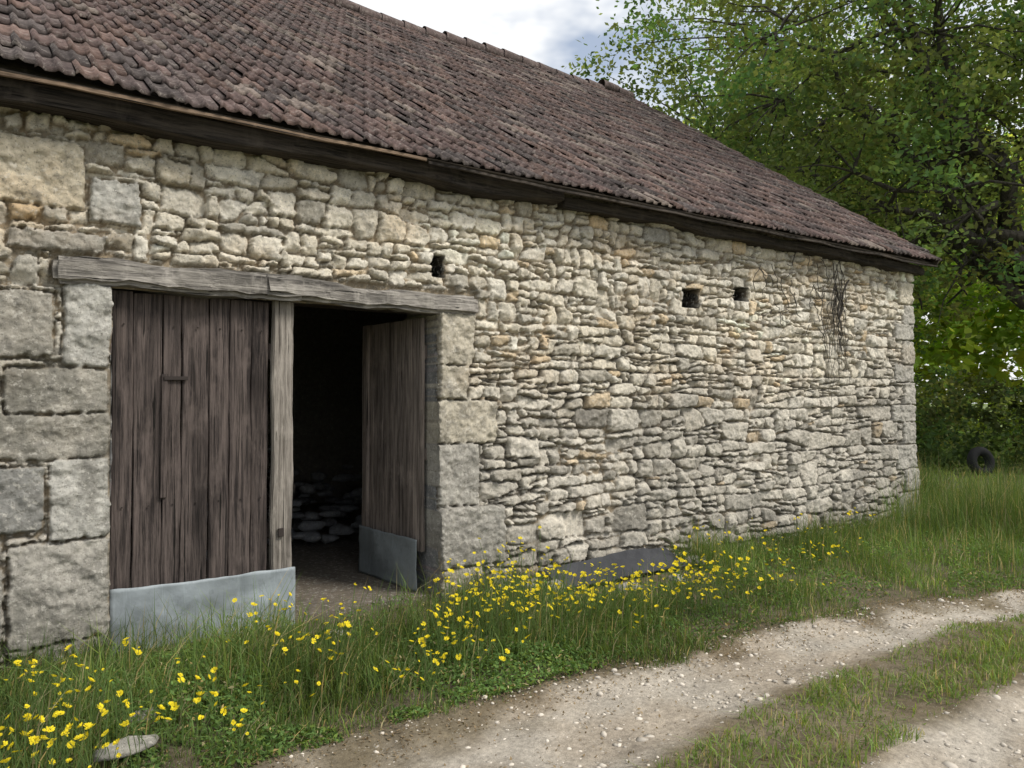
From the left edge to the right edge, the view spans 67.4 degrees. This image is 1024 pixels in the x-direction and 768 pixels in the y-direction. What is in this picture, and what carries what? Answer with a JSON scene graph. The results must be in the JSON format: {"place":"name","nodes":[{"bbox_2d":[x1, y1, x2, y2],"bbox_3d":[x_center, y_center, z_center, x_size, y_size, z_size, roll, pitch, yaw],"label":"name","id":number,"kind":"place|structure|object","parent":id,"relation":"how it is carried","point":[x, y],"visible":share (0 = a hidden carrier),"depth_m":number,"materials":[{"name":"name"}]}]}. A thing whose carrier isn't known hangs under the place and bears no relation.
{"place":"outdoors","nodes":[
{"label":"outdoors","id":0,"kind":"place"},
{"bbox_2d":[109,291,133,604],"bbox_3d":[-2.564,0.409,5.029,0.134,2.038,0.044,1,-2,-35],"label":"door plank","id":1,"kind":"object","parent":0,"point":[121,434],"depth_m":5.02,"materials":[{"name":"brown wood"}]},
{"bbox_2d":[130,294,162,587],"bbox_3d":[-2.435,0.412,5.121,0.183,2.040,0.041,1,-2,-35],"label":"door plank","id":2,"kind":"object","parent":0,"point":[146,397],"depth_m":5.11,"materials":[{"name":"brown wood"}]},
{"bbox_2d":[160,294,181,583],"bbox_3d":[-2.313,0.412,5.205,0.122,2.042,0.040,1,-2,-35],"label":"door plank","id":3,"kind":"object","parent":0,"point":[170,512],"depth_m":5.20,"materials":[{"name":"brown wood"}]},
{"bbox_2d":[160,374,167,498],"bbox_3d":[-2.338,0.348,5.155,0.046,0.836,0.022,1,-2,-35],"label":"door patch board","id":4,"kind":"object","parent":3,"relation":"attached to","point":[163,442],"depth_m":5.15,"materials":[{"name":"brown wood"}]},
{"bbox_2d":[164,376,187,379],"bbox_3d":[-2.278,-0.039,5.201,0.151,0.027,0.018,1,-2,-35],"label":"latch plate","id":5,"kind":"object","parent":4,"relation":"attached to","point":[175,377],"visible":1,"depth_m":5.20,"materials":[{"name":"grey metal"}]},
{"bbox_2d":[179,296,208,582],"bbox_3d":[-2.192,0.395,5.292,0.186,2.004,0.044,1,-2,-35],"label":"door plank","id":6,"kind":"object","parent":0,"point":[193,455],"depth_m":5.28,"materials":[{"name":"brown wood"}]},
{"bbox_2d":[130,521,268,552],"bbox_3d":[-2.158,1.059,5.353,1.172,0.124,0.048,1,-2,-35],"label":"door batten","id":7,"kind":"object","parent":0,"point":[179,536],"depth_m":5.25,"materials":[{"name":"brown wood"}]},
{"bbox_2d":[132,338,268,359],"bbox_3d":[-2.155,-0.240,5.382,1.170,0.127,0.052,1,-2,-35],"label":"door batten","id":8,"kind":"object","parent":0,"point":[181,347],"depth_m":5.21,"materials":[{"name":"brown wood"}]},
{"bbox_2d":[109,567,294,654],"bbox_3d":[-2.082,1.540,5.262,1.211,0.434,0.044,1,-2,-35],"label":"door kick sheet","id":9,"kind":"object","parent":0,"point":[123,601],"depth_m":5.21,"materials":[{"name":"grey metal"}]},
{"bbox_2d":[207,298,228,578],"bbox_3d":[-2.062,0.393,5.384,0.138,1.995,0.052,1,-2,-35],"label":"door plank","id":10,"kind":"object","parent":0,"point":[218,419],"depth_m":5.37,"materials":[{"name":"brown wood"}]},
{"bbox_2d":[227,299,250,575],"bbox_3d":[-1.944,0.402,5.467,0.159,2.012,0.052,1,-2,-35],"label":"door plank","id":11,"kind":"object","parent":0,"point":[238,525],"depth_m":5.45,"materials":[{"name":"brown wood"}]},
{"bbox_2d":[249,302,267,571],"bbox_3d":[-1.832,0.431,5.553,0.129,2.046,0.040,1,-2,-35],"label":"door plank","id":12,"kind":"object","parent":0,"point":[258,454],"depth_m":5.54,"materials":[{"name":"brown wood"}]},
{"bbox_2d":[109,502,434,630],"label":"interior floor","id":13,"kind":"structure","parent":0,"point":[328,571],"depth_m":6.87,"materials":[{"name":"brown soil"}]},
{"bbox_2d":[131,446,361,561],"bbox_3d":[-2.961,1.321,9.284,3.034,1.113,2.640,1,-2,-35],"label":"stone rubble pile","id":14,"kind":"object","parent":13,"relation":"on","point":[310,527],"visible":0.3,"depth_m":9.26,"materials":[{"name":"grey stone"}]},
{"bbox_2d":[267,477,295,490],"bbox_3d":[-3.131,1.138,9.294,0.138,0.104,2.613,1,-2,-35],"label":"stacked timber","id":15,"kind":"object","parent":14,"relation":"on","point":[293,486],"visible":0.06,"depth_m":8.26,"materials":[{"name":"wood"}]},
{"bbox_2d":[131,294,406,512],"bbox_3d":[-3.724,-1.343,11.625,8.600,6.400,0.200,1,-2,-35],"label":"interior partition","id":16,"kind":"object","parent":13,"relation":"on","point":[327,369],"depth_m":12.05,"materials":[{"name":"stone"}]},
{"bbox_2d":[268,301,292,569],"bbox_3d":[-1.695,0.435,5.620,0.165,2.078,0.091,1,-2,-35],"label":"door post","id":17,"kind":"object","parent":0,"point":[281,427],"depth_m":5.59,"materials":[{"name":"grey wood"}]},
{"bbox_2d":[278,528,283,536],"bbox_3d":[-1.674,1.074,5.564,0.041,0.060,0.016,1,-2,-35],"label":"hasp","id":18,"kind":"object","parent":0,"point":[280,532],"visible":1,"depth_m":5.56,"materials":[{"name":"grey metal"}]},
{"bbox_2d":[0,0,933,264],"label":"roof deck","id":19,"kind":"structure","parent":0,"point":[19,66],"depth_m":6.46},
{"bbox_2d":[0,0,941,260],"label":"roof tiles","id":20,"kind":"object","parent":19,"relation":"on","point":[320,97],"visible":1,"depth_m":7.89,"materials":[{"name":"brown tile"}]},
{"bbox_2d":[0,69,936,267],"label":"eave board","id":21,"kind":"object","parent":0,"point":[151,102],"depth_m":5.63,"materials":[{"name":"brown wood"}]},
{"bbox_2d":[0,446,1023,767],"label":"tall grass","id":22,"kind":"structure","parent":0,"point":[978,498],"depth_m":5.27,"materials":[{"name":"green plant"}]},
{"bbox_2d":[0,404,1023,767],"bbox_3d":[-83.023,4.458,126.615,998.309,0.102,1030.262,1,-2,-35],"label":"ground","id":23,"kind":"structure","parent":0,"point":[916,592],"depth_m":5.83,"materials":[{"name":"green plant"}]},
{"bbox_2d":[92,555,705,761],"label":"fallen stones","id":24,"kind":"object","parent":23,"relation":"on","point":[124,749],"visible":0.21,"depth_m":3.49,"materials":[{"name":"grey stone"}]},
{"bbox_2d":[0,507,874,767],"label":"yellow wildflowers","id":25,"kind":"object","parent":23,"relation":"on","point":[33,739],"visible":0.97,"depth_m":4.57,"materials":[{"name":"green plant"}]},
{"bbox_2d":[0,104,920,673],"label":"front wall","id":26,"kind":"structure","parent":23,"relation":"on","point":[596,386],"depth_m":6.69,"materials":[{"name":"stone"}]},
{"bbox_2d":[52,252,300,299],"bbox_3d":[-2.225,-0.699,5.242,1.580,0.219,0.312,1,-2,-35],"label":"door lintel","id":27,"kind":"structure","parent":26,"relation":"in","point":[180,280],"depth_m":5.08,"materials":[{"name":"grey wood"}]},
{"bbox_2d":[223,298,427,314],"bbox_3d":[-1.790,-0.749,5.920,2.610,0.240,0.309,1,-2,-35],"label":"door lintel","id":28,"kind":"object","parent":27,"relation":"attached to","point":[353,308],"depth_m":6.31,"materials":[{"name":"brown wood"}]},
{"bbox_2d":[0,74,566,209],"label":"wall plate beam","id":29,"kind":"structure","parent":26,"relation":"on","point":[116,113],"depth_m":5.31,"materials":[{"name":"brown wood"}]},
{"bbox_3d":[-5.512,-3.776,13.732,15.282,4.379,6.212,1,-2,-35],"label":"roof","id":30,"kind":"object","parent":29,"relation":"on","visible":0},
{"bbox_2d":[309,0,633,97],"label":"ridge tiles","id":31,"kind":"object","parent":30,"relation":"on","point":[464,41],"visible":0.47,"depth_m":13.30,"materials":[{"name":"ceramic"}]},
{"bbox_2d":[667,120,938,265],"bbox_3d":[4.135,-3.739,13.171,0.030,4.340,6.131,1,-2,-35],"label":"verge board","id":32,"kind":"object","parent":30,"relation":"attached to","point":[932,260],"visible":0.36,"depth_m":10.69,"materials":[{"name":"brown wood"}]},
{"bbox_2d":[255,279,479,316],"bbox_3d":[-1.097,-0.676,6.053,1.886,0.206,0.291,1,-2,-35],"label":"door lintel end","id":33,"kind":"structure","parent":26,"relation":"in","point":[313,293],"depth_m":5.99,"materials":[{"name":"grey wood"}]},
{"bbox_2d":[358,317,426,591],"bbox_3d":[-1.054,0.590,6.803,0.153,2.283,0.983,1,-2,-40],"label":"door leaf open","id":34,"kind":"object","parent":26,"relation":"attached to","point":[391,527],"depth_m":6.74,"materials":[{"name":"brown wood"}]},
{"bbox_2d":[559,196,921,273],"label":"wall plate beam end","id":35,"kind":"structure","parent":26,"relation":"on","point":[669,221],"depth_m":8.31,"materials":[{"name":"brown wood"}]},
{"bbox_2d":[753,250,852,407],"bbox_3d":[3.527,-0.685,9.197,2.009,2.041,0.044,1,-2,-35],"label":"dead vine","id":36,"kind":"object","parent":26,"relation":"attached to","point":[838,306],"visible":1,"depth_m":9.53,"materials":[{"name":"brown plant"}]},
{"bbox_2d":[0,515,1023,767],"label":"broadleaf weeds","id":37,"kind":"object","parent":23,"relation":"on","point":[576,665],"visible":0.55,"depth_m":4.52,"materials":[{"name":"green plant"}]},
{"bbox_2d":[543,548,688,590],"bbox_3d":[0.987,1.683,7.070,1.573,0.188,0.327,1,-2,-35],"label":"dark metal sheet","id":38,"kind":"object","parent":23,"relation":"on","point":[628,560],"visible":0.68,"depth_m":7.08,"materials":[{"name":"grey metal"}]},
{"bbox_2d":[561,0,1023,370],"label":"oak tree","id":39,"kind":"object","parent":23,"relation":"on","point":[977,239],"visible":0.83,"depth_m":15.80,"materials":[{"name":"green plant"}]},
{"bbox_2d":[650,1,1023,349],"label":"oak tree","id":40,"kind":"object","parent":23,"relation":"on","point":[928,333],"visible":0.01,"depth_m":26.05,"materials":[{"name":"green plant"}]},
{"bbox_2d":[678,80,1023,434],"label":"distant trees","id":41,"kind":"object","parent":23,"relation":"on","point":[953,354],"visible":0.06,"depth_m":33.69,"materials":[{"name":"green plant"}]},
{"bbox_2d":[911,362,1023,470],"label":"dark bushes","id":42,"kind":"object","parent":23,"relation":"on","point":[932,422],"visible":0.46,"depth_m":18.48,"materials":[{"name":"green plant"}]},
{"bbox_2d":[916,128,1023,382],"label":"ash tree","id":43,"kind":"object","parent":23,"relation":"on","point":[1011,324],"visible":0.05,"depth_m":27.94,"materials":[{"name":"green plant"}]},
{"bbox_2d":[967,447,994,475],"bbox_3d":[10.328,1.715,16.914,0.680,0.680,0.195,0,-11,-16],"label":"old tyre","id":44,"kind":"object","parent":23,"relation":"on","point":[984,453],"visible":0.86,"depth_m":16.85,"materials":[{"name":"black rubber"}]},
{"bbox_2d":[244,588,1023,767],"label":"dirt track","id":45,"kind":"structure","parent":0,"point":[525,749],"depth_m":4.03,"materials":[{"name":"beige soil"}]},
{"bbox_2d":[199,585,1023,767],"bbox_3d":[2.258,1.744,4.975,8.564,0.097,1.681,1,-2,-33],"label":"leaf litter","id":46,"kind":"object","parent":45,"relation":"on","point":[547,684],"visible":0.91,"depth_m":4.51,"materials":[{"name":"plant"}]},
{"bbox_2d":[619,612,1023,767],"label":"median grass","id":47,"kind":"structure","parent":45,"relation":"on","point":[985,665],"depth_m":4.17,"materials":[{"name":"green plant"}]},
{"bbox_2d":[350,0,1023,403],"label":"sky","id":48,"kind":"structure","parent":0,"point":[547,32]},
{"bbox_2d":[917,432,1023,511],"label":"meadow grass","id":49,"kind":"structure","parent":0,"point":[981,473],"depth_m":16.52,"materials":[{"name":"green plant"}]}
]}

